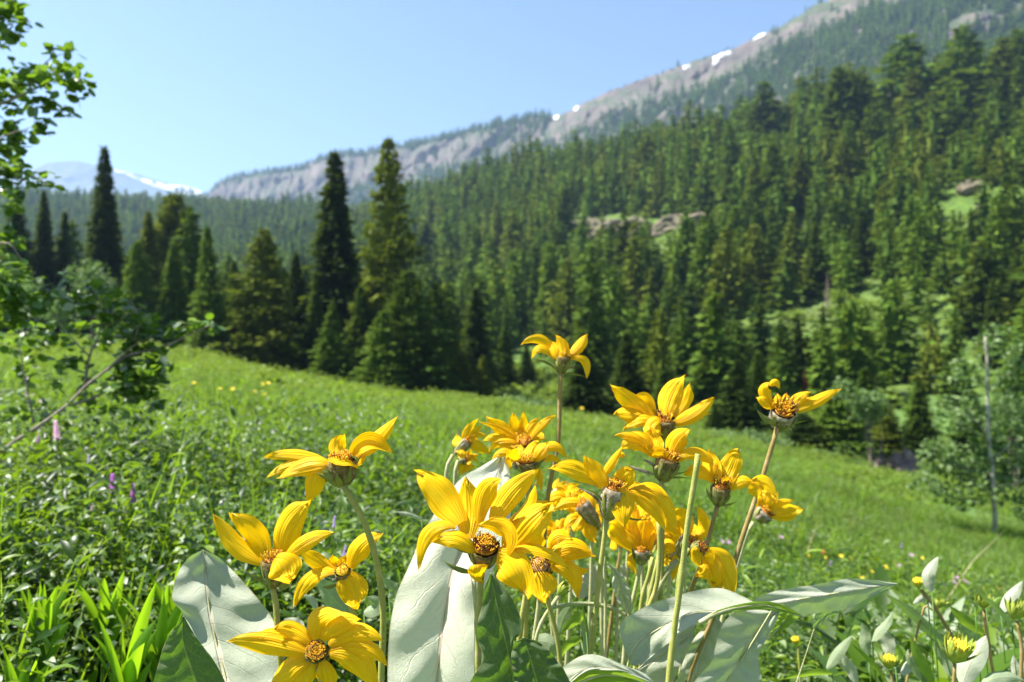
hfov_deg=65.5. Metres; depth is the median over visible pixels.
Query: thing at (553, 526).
balsamroot flower
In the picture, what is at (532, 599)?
lance leaf
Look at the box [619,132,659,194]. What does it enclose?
conifer
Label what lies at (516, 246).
conifer
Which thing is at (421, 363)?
conifer
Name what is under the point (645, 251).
conifer
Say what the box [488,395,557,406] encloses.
shrub
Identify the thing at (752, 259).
conifer
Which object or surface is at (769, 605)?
balsamroot leaf
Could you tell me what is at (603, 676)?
balsamroot leaf
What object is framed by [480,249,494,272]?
conifer
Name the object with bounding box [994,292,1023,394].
conifer
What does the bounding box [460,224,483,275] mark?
conifer
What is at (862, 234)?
conifer
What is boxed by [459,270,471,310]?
conifer
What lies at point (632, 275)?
conifer
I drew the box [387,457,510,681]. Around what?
balsamroot leaf
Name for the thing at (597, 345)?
conifer
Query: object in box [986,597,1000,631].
lance leaf
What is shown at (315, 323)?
conifer
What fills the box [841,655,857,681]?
lance leaf
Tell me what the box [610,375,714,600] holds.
balsamroot flower
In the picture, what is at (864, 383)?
conifer
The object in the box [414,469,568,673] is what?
balsamroot flower
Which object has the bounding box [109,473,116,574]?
wildflower
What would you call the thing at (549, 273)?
conifer
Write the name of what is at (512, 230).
conifer
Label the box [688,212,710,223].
rock outcrop
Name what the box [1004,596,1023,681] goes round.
flower bud
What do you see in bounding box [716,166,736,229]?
conifer
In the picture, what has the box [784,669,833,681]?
lance leaf
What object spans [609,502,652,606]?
balsamroot flower
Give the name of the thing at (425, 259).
conifer
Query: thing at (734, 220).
conifer
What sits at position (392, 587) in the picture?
lance leaf
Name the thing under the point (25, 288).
shrub
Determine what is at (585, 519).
balsamroot flower
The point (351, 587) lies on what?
balsamroot flower
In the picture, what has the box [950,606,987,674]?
lance leaf
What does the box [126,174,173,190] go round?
snow patch
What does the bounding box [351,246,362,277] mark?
conifer
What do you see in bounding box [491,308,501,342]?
conifer
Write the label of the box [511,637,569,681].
balsamroot leaf
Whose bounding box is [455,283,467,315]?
conifer
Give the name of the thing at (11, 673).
broad leaved plant
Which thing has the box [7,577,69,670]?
broad leaved plant
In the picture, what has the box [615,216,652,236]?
rock outcrop
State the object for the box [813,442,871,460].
shrub
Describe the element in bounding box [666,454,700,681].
flower stalk
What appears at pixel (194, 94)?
sky
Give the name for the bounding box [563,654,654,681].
balsamroot leaf
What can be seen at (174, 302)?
conifer
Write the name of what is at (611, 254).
conifer
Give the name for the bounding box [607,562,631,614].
balsamroot leaf
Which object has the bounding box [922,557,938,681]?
lance leaf
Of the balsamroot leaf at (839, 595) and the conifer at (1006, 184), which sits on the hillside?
the conifer at (1006, 184)
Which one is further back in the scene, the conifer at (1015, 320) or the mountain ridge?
the mountain ridge
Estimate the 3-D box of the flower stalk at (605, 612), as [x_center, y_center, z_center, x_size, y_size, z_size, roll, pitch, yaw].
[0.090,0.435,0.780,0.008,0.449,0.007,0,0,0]
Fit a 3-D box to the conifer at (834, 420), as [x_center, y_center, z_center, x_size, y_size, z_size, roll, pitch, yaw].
[19.039,4.916,46.073,5.092,5.009,5.447,0,0,23]
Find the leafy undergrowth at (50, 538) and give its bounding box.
[0,368,1023,681]
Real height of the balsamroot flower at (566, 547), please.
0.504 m
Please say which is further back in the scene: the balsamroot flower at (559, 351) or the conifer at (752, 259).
the conifer at (752, 259)
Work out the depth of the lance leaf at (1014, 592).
1.05 m
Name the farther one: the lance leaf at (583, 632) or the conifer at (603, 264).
the conifer at (603, 264)
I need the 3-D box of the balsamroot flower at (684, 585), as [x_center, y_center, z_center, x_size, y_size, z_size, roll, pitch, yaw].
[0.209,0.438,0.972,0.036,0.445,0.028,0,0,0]
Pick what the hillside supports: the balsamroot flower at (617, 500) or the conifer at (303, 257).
the conifer at (303, 257)
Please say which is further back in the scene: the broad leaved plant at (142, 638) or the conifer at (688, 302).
the conifer at (688, 302)
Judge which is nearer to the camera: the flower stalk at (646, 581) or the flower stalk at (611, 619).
the flower stalk at (646, 581)
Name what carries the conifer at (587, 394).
on the ground at (901, 414)
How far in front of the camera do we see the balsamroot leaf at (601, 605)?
0.80 m
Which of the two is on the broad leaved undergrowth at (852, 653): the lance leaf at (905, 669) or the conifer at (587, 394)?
the lance leaf at (905, 669)
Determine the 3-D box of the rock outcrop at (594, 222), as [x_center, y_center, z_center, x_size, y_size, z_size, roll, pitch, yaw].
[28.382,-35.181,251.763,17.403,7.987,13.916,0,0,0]
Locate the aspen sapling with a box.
[0,253,225,453]
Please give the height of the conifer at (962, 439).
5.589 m
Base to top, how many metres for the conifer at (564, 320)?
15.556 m
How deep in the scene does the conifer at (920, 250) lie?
113.38 m
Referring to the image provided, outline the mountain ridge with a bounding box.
[208,0,1021,208]
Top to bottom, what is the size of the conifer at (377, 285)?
22.016 m
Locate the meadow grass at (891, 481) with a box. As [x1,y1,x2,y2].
[0,331,1023,534]
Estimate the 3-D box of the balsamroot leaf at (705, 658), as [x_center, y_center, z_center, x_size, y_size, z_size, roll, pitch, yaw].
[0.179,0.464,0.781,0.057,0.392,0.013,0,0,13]
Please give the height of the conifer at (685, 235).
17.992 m
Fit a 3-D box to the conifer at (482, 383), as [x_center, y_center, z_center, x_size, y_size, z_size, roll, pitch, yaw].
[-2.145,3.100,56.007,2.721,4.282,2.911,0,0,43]
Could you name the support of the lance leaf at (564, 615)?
on the ground at (901, 414)
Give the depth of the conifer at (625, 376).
55.48 m
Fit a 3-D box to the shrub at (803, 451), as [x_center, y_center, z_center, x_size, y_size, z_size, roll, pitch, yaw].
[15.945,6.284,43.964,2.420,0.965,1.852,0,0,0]
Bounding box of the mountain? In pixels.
[0,161,206,199]
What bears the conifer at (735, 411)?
on the ground at (901, 414)
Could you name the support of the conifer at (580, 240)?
on the hillside
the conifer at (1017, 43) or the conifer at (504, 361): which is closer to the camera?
the conifer at (504, 361)
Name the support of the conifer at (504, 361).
on the hillside
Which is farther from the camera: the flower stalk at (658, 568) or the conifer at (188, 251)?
the conifer at (188, 251)
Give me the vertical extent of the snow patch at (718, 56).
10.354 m
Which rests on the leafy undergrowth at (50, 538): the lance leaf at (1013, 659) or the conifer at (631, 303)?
the lance leaf at (1013, 659)
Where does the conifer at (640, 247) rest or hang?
on the hillside
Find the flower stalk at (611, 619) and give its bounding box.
[607,546,621,657]
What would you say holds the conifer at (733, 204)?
on the hillside
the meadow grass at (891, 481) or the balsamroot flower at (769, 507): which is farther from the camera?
the meadow grass at (891, 481)
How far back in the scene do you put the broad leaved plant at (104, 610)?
1.20 m
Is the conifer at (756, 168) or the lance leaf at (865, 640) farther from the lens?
the conifer at (756, 168)
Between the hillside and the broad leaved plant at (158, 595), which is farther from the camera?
the hillside
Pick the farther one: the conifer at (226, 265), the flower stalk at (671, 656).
the conifer at (226, 265)
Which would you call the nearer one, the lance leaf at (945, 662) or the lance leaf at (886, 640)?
the lance leaf at (945, 662)
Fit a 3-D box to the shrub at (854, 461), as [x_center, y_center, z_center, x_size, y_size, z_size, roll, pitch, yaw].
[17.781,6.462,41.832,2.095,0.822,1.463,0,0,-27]
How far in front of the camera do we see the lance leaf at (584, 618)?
0.80 m
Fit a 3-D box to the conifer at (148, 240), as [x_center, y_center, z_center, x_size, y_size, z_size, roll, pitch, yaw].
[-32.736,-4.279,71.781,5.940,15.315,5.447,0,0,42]
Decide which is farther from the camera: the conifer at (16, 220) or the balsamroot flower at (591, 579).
the conifer at (16, 220)
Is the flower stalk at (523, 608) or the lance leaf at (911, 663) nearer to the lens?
the flower stalk at (523, 608)
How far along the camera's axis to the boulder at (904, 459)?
40.84 m
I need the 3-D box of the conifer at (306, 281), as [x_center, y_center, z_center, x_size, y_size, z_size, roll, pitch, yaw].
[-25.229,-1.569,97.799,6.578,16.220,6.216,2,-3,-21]
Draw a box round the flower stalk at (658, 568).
[633,522,661,669]
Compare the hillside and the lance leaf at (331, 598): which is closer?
the lance leaf at (331, 598)
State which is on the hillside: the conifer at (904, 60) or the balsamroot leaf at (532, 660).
the conifer at (904, 60)
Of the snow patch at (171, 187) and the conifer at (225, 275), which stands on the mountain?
the snow patch at (171, 187)
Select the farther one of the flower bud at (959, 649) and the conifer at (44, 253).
the conifer at (44, 253)
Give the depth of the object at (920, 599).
0.98 m
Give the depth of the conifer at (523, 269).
163.10 m
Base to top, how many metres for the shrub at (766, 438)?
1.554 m
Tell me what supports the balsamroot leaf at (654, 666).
on the ground at (901, 414)
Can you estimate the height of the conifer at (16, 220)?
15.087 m
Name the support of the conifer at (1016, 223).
on the hillside
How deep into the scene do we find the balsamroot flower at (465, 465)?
0.92 m
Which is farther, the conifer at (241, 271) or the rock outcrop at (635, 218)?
the rock outcrop at (635, 218)
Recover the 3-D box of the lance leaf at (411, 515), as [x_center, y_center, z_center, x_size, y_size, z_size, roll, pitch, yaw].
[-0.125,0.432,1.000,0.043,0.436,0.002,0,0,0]
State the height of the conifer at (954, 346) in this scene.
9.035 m
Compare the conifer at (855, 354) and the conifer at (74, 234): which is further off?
the conifer at (74, 234)
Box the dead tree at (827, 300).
[823,278,831,313]
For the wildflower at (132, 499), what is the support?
on the leafy undergrowth at (50, 538)
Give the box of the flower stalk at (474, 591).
[471,577,476,669]
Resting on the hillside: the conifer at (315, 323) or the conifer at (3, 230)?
the conifer at (3, 230)
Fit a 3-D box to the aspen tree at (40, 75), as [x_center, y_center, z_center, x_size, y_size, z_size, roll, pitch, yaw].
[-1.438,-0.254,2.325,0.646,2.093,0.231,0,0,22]
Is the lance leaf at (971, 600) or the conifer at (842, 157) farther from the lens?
the conifer at (842, 157)
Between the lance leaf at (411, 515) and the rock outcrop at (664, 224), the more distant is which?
the rock outcrop at (664, 224)
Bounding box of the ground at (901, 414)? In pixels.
[19,356,1022,681]
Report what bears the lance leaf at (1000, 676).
on the ground at (901, 414)
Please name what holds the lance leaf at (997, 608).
on the leafy undergrowth at (50, 538)
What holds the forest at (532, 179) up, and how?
on the hillside
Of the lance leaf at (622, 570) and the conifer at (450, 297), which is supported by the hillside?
the conifer at (450, 297)
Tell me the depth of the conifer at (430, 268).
174.21 m
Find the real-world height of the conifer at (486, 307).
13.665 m
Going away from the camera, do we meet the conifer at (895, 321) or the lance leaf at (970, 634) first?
the lance leaf at (970, 634)
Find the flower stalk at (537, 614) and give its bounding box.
[532,599,540,639]
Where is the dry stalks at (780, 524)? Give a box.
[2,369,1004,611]
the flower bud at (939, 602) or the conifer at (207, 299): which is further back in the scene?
the conifer at (207, 299)
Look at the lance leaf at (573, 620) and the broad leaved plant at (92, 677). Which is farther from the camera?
the broad leaved plant at (92, 677)
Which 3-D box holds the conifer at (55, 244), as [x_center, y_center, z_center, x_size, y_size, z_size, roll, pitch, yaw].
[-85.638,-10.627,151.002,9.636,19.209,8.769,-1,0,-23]
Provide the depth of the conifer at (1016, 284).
95.57 m
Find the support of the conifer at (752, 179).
on the hillside
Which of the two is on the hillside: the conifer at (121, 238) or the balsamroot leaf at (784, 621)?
the conifer at (121, 238)
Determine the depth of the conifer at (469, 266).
175.69 m
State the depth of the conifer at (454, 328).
65.81 m
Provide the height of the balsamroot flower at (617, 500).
0.574 m
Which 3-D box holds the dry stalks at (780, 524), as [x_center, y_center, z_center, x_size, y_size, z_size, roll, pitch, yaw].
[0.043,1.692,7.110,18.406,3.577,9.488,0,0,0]
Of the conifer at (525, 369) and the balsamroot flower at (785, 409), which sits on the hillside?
the conifer at (525, 369)
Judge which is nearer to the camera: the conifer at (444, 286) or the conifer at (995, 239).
the conifer at (444, 286)
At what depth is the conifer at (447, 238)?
262.98 m
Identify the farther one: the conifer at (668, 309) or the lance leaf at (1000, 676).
the conifer at (668, 309)
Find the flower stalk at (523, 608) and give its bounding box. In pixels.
[516,592,527,641]
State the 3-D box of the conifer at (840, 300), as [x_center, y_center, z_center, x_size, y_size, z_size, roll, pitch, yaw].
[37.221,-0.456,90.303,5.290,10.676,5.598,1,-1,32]
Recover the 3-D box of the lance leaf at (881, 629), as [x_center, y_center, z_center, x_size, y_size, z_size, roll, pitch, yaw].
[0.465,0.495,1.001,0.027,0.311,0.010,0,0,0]
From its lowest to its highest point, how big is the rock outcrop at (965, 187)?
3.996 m
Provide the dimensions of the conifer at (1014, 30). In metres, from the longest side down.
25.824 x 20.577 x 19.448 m
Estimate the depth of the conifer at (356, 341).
61.53 m
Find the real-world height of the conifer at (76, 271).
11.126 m
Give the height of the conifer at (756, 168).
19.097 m
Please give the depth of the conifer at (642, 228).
162.38 m
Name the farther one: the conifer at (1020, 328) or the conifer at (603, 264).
the conifer at (603, 264)
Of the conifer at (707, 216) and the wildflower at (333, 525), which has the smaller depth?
the wildflower at (333, 525)
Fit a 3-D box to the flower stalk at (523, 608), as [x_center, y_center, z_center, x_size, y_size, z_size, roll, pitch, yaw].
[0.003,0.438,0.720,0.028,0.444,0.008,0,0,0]
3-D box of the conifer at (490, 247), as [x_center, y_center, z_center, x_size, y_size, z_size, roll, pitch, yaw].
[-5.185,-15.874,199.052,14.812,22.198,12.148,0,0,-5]
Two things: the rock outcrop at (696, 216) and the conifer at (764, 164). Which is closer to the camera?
the conifer at (764, 164)
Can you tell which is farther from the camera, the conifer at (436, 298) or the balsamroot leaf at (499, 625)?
the conifer at (436, 298)
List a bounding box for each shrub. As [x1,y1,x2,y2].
[0,272,45,331]
[35,288,78,336]
[61,257,121,337]
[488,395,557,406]
[691,428,746,437]
[744,427,793,448]
[791,447,825,455]
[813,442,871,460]
[827,376,892,465]
[839,457,867,464]
[979,391,1023,488]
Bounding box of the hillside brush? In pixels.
[355,159,1023,427]
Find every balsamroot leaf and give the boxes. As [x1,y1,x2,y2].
[154,616,224,681]
[160,550,277,681]
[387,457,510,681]
[470,573,521,681]
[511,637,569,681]
[531,601,627,616]
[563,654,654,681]
[572,670,645,681]
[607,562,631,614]
[619,588,765,666]
[638,624,696,681]
[677,616,721,681]
[695,610,779,681]
[698,601,801,624]
[728,578,897,681]
[766,612,798,640]
[796,610,842,681]
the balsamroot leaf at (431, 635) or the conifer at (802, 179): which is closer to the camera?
the balsamroot leaf at (431, 635)
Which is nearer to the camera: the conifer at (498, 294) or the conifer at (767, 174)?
the conifer at (498, 294)
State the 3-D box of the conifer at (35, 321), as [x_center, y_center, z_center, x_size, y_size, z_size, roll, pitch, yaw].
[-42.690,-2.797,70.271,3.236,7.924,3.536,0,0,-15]
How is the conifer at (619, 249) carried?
on the hillside
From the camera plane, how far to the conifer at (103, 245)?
73.39 m
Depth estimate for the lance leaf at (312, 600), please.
0.95 m
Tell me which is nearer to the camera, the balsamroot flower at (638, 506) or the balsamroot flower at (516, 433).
the balsamroot flower at (516, 433)
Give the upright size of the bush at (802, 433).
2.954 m
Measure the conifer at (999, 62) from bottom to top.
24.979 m
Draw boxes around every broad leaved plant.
[0,641,49,681]
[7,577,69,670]
[65,667,97,681]
[72,572,134,681]
[78,583,158,681]
[116,582,181,681]
[148,563,179,617]
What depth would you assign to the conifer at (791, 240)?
147.28 m
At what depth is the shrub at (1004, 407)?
37.80 m
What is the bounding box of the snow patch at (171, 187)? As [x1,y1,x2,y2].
[155,182,202,195]
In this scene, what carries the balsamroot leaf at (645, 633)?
on the ground at (901, 414)
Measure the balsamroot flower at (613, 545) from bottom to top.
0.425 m
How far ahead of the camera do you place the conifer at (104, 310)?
68.05 m
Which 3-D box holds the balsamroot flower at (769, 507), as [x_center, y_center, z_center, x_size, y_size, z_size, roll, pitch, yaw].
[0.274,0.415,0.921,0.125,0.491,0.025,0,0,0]
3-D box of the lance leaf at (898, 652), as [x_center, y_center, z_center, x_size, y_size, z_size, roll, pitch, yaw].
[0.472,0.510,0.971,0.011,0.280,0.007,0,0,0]
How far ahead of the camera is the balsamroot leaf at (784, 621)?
0.71 m
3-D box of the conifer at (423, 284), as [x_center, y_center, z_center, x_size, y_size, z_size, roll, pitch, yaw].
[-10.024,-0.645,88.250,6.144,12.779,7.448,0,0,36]
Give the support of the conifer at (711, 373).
on the ground at (901, 414)
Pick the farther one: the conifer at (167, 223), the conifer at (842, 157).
the conifer at (842, 157)
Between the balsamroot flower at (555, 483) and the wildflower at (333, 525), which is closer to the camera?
the balsamroot flower at (555, 483)
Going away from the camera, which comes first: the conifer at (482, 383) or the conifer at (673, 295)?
the conifer at (482, 383)
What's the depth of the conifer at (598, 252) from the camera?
153.07 m
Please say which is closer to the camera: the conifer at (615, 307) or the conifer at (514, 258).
the conifer at (615, 307)
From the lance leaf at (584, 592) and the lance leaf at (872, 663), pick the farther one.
the lance leaf at (584, 592)
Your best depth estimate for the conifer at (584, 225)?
213.10 m
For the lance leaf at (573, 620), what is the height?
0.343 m
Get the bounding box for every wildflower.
[53,420,65,515]
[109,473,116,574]
[125,483,135,572]
[328,516,335,578]
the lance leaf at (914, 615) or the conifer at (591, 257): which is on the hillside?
the conifer at (591, 257)
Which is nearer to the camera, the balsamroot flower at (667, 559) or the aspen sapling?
the balsamroot flower at (667, 559)
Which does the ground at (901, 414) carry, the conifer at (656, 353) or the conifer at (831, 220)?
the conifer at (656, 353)
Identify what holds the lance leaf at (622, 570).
on the ground at (901, 414)
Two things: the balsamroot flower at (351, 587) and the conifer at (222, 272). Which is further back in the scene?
the conifer at (222, 272)
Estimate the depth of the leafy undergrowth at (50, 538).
1.83 m
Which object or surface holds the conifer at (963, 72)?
on the hillside
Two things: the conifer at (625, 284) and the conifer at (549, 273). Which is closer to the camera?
the conifer at (625, 284)
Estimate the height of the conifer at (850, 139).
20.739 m
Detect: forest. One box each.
[0,43,1023,417]
[200,0,1023,207]
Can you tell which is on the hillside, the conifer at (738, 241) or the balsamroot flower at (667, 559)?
the conifer at (738, 241)
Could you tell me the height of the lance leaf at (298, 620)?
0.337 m
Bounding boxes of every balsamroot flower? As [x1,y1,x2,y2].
[213,499,332,667]
[228,606,387,681]
[265,416,397,681]
[293,532,382,621]
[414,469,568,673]
[444,419,491,478]
[453,450,478,484]
[479,412,555,637]
[492,440,566,637]
[521,334,590,626]
[530,529,596,666]
[546,479,578,635]
[546,518,570,658]
[548,446,677,653]
[550,484,580,665]
[553,490,603,655]
[574,504,602,640]
[607,530,621,661]
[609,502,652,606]
[609,514,674,664]
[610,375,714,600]
[616,426,718,667]
[620,481,639,663]
[637,505,651,594]
[643,507,710,662]
[664,533,681,598]
[665,540,736,681]
[674,448,776,681]
[679,516,696,671]
[685,379,840,681]
[720,490,802,624]
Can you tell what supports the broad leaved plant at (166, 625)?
on the ground at (901, 414)
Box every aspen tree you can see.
[0,0,96,332]
[904,323,1023,534]
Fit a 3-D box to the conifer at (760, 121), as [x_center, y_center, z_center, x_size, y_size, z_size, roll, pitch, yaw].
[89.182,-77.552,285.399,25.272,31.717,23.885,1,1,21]
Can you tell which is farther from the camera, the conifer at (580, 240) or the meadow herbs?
the conifer at (580, 240)
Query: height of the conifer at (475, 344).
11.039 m
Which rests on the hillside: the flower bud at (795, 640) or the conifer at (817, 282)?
the conifer at (817, 282)
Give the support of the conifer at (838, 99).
on the hillside
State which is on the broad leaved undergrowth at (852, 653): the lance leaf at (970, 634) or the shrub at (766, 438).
the lance leaf at (970, 634)
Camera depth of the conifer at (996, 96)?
214.08 m
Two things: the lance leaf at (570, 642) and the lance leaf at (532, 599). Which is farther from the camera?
the lance leaf at (532, 599)
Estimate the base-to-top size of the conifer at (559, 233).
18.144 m
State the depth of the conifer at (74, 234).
92.44 m
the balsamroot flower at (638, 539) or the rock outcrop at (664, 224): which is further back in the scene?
the rock outcrop at (664, 224)
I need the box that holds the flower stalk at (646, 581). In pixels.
[638,557,654,609]
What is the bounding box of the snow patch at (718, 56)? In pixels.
[713,51,730,58]
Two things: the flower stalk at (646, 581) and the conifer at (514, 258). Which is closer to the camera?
the flower stalk at (646, 581)
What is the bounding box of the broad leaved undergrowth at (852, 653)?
[761,562,1023,681]
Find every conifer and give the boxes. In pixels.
[0,198,59,334]
[0,216,28,262]
[11,266,41,334]
[29,189,66,332]
[52,211,78,336]
[52,235,60,260]
[61,218,85,282]
[70,145,128,339]
[70,259,82,316]
[94,283,110,338]
[112,217,128,270]
[112,239,159,342]
[139,210,164,310]
[151,193,200,309]
[152,240,191,347]
[156,204,221,320]
[182,225,234,355]
[208,227,309,371]
[216,270,225,295]
[219,252,232,282]
[219,271,229,305]
[221,260,255,357]
[237,269,249,298]
[254,258,306,335]
[277,251,308,372]
[294,147,373,372]
[296,281,326,373]
[298,245,310,267]
[298,264,311,296]
[305,304,355,383]
[341,286,372,381]
[343,268,470,395]
[344,136,425,346]
[346,310,415,390]
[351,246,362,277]
[364,260,373,325]
[410,220,441,265]
[418,244,434,282]
[419,281,460,382]
[420,279,429,309]
[421,263,442,295]
[422,274,432,310]
[435,277,443,290]
[437,213,459,263]
[440,282,465,345]
[441,281,466,351]
[443,305,465,357]
[444,350,475,397]
[454,260,476,302]
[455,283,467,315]
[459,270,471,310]
[459,275,482,323]
[459,288,508,391]
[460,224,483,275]
[461,276,511,358]
[469,355,496,397]
[474,233,505,278]
[474,272,488,303]
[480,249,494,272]
[483,255,490,273]
[484,260,499,287]
[486,268,522,346]
[487,202,505,263]
[490,328,523,390]
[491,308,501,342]
[496,210,526,268]
[502,261,534,338]
[505,248,519,294]
[509,242,520,268]
[515,345,542,388]
[516,247,531,312]
[520,242,546,292]
[524,261,542,323]
[533,243,563,331]
[540,248,559,315]
[544,225,562,247]
[546,257,580,344]
[550,186,578,249]
[552,228,573,275]
[553,347,621,416]
[562,261,616,392]
[568,287,587,348]
[570,211,594,258]
[572,227,587,269]
[572,251,584,295]
[573,242,609,325]
[595,238,603,263]
[595,256,610,312]
[597,265,650,378]
[602,224,619,276]
[605,291,630,356]
[605,332,653,415]
[609,210,632,283]
[615,309,650,384]
[617,279,642,353]
[618,220,647,317]
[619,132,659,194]
[620,236,661,302]
[628,296,638,345]
[637,224,659,289]
[637,295,665,361]
[638,307,678,396]
[639,245,656,308]
[651,363,686,427]
[655,273,683,327]
[655,285,676,351]
[662,210,699,292]
[664,281,707,361]
[666,306,698,388]
[667,314,702,382]
[676,291,747,406]
[679,224,716,315]
[680,131,697,194]
[685,219,744,302]
[687,206,718,292]
[700,226,752,341]
[701,359,764,438]
[702,402,725,432]
[709,123,741,188]
[709,232,743,306]
[712,222,718,235]
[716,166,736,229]
[721,320,751,381]
[724,197,745,245]
[724,205,747,257]
[730,226,747,281]
[731,223,777,303]
[735,80,782,147]
[738,197,752,241]
[740,292,777,374]
[741,156,762,207]
[742,184,765,242]
[743,167,764,222]
[744,350,781,436]
[747,204,764,254]
[758,143,795,222]
[760,148,787,201]
[764,222,781,277]
[765,310,803,392]
[765,313,816,387]
[766,348,806,415]
[774,211,807,283]
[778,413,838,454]
[784,145,818,209]
[797,221,836,297]
[802,324,845,413]
[804,305,842,373]
[810,63,865,158]
[812,384,887,461]
[815,298,902,401]
[819,191,842,247]
[825,133,862,196]
[827,290,846,357]
[828,68,890,153]
[833,120,863,187]
[837,110,860,140]
[848,207,879,277]
[848,367,897,452]
[859,103,893,160]
[859,302,880,364]
[865,279,936,384]
[866,403,910,460]
[868,33,947,116]
[868,184,896,247]
[891,69,926,131]
[891,211,951,289]
[893,194,937,265]
[899,380,950,465]
[924,23,1000,126]
[933,311,985,407]
[933,391,986,479]
[936,91,973,157]
[941,242,1022,341]
[970,366,1023,486]
[976,193,1014,281]
[976,278,1009,369]
[983,36,1023,93]
[985,172,1012,233]
[989,84,1012,138]
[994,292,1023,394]
[998,311,1023,403]
[999,184,1023,261]
[1003,246,1023,319]
[1004,27,1023,55]
[1004,30,1023,84]
[1005,54,1023,121]
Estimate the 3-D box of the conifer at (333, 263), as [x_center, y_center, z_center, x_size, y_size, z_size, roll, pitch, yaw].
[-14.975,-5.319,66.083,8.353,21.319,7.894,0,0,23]
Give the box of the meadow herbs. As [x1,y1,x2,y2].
[0,352,1023,613]
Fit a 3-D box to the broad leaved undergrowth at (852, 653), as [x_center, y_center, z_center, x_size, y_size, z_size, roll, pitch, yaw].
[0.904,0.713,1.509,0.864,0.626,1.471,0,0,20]
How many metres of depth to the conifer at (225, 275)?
113.30 m
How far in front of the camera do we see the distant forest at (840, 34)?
1009.38 m
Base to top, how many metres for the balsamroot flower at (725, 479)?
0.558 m
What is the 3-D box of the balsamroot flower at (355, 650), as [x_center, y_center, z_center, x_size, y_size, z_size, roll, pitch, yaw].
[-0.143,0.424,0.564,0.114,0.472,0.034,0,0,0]
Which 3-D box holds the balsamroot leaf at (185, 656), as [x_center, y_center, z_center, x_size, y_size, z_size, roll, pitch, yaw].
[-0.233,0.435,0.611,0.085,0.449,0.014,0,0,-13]
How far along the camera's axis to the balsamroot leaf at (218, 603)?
0.70 m
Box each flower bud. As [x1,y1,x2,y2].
[534,580,570,640]
[791,636,800,681]
[877,651,902,681]
[905,597,947,681]
[912,577,953,638]
[938,630,980,681]
[974,591,994,671]
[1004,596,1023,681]
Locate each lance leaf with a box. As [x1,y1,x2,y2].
[284,617,304,626]
[304,595,319,638]
[317,579,358,681]
[363,596,379,622]
[383,578,398,622]
[397,511,422,530]
[529,595,535,638]
[538,633,556,656]
[557,607,570,632]
[561,635,583,656]
[562,613,588,647]
[572,566,597,655]
[580,621,588,654]
[581,597,587,653]
[620,562,632,667]
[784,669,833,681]
[826,636,851,681]
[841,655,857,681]
[852,644,887,681]
[859,623,870,681]
[872,612,892,681]
[879,631,895,669]
[884,593,948,680]
[894,645,902,681]
[901,656,914,681]
[906,650,921,681]
[910,637,933,681]
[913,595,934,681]
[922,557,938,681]
[934,641,952,681]
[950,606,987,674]
[956,636,988,681]
[960,624,979,642]
[967,595,980,681]
[973,586,1016,674]
[981,671,1022,681]
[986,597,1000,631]
[1000,581,1022,671]
[1011,655,1018,675]
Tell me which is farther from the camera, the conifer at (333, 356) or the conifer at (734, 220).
the conifer at (734, 220)
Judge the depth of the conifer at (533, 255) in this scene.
171.61 m
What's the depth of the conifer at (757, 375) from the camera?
55.57 m
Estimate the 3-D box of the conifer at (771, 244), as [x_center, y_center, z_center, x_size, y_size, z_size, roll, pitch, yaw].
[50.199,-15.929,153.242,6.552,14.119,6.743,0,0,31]
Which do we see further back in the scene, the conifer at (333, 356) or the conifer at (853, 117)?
the conifer at (853, 117)
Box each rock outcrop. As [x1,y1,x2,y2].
[567,220,580,228]
[575,217,620,238]
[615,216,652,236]
[649,213,683,235]
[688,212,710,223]
[955,178,982,194]
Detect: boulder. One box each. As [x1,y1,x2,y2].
[873,451,888,469]
[887,442,926,475]
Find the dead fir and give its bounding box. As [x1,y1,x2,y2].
[802,368,808,391]
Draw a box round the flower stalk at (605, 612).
[603,557,606,657]
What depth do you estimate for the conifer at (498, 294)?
128.23 m
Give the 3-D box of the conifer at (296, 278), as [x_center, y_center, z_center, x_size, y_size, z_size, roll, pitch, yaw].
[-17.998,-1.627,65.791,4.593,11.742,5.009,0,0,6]
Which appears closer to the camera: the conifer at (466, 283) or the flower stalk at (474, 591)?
the flower stalk at (474, 591)
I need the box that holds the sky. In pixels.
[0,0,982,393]
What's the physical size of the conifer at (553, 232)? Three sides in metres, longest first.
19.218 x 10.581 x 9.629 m
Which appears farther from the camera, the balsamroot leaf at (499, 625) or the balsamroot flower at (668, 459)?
the balsamroot flower at (668, 459)
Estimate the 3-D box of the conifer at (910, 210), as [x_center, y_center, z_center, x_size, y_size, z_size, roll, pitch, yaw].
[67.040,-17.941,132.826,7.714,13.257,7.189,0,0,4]
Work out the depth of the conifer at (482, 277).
140.72 m
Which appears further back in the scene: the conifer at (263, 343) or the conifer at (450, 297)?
the conifer at (450, 297)
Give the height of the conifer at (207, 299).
11.724 m
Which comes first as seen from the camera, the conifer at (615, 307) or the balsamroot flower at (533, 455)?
the balsamroot flower at (533, 455)
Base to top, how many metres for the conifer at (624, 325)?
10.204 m
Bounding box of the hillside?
[463,122,1023,394]
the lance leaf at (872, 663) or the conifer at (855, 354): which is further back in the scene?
the conifer at (855, 354)
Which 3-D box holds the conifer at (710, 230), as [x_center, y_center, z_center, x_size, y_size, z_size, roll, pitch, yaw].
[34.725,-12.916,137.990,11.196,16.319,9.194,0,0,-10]
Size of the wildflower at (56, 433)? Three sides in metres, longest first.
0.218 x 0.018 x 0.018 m

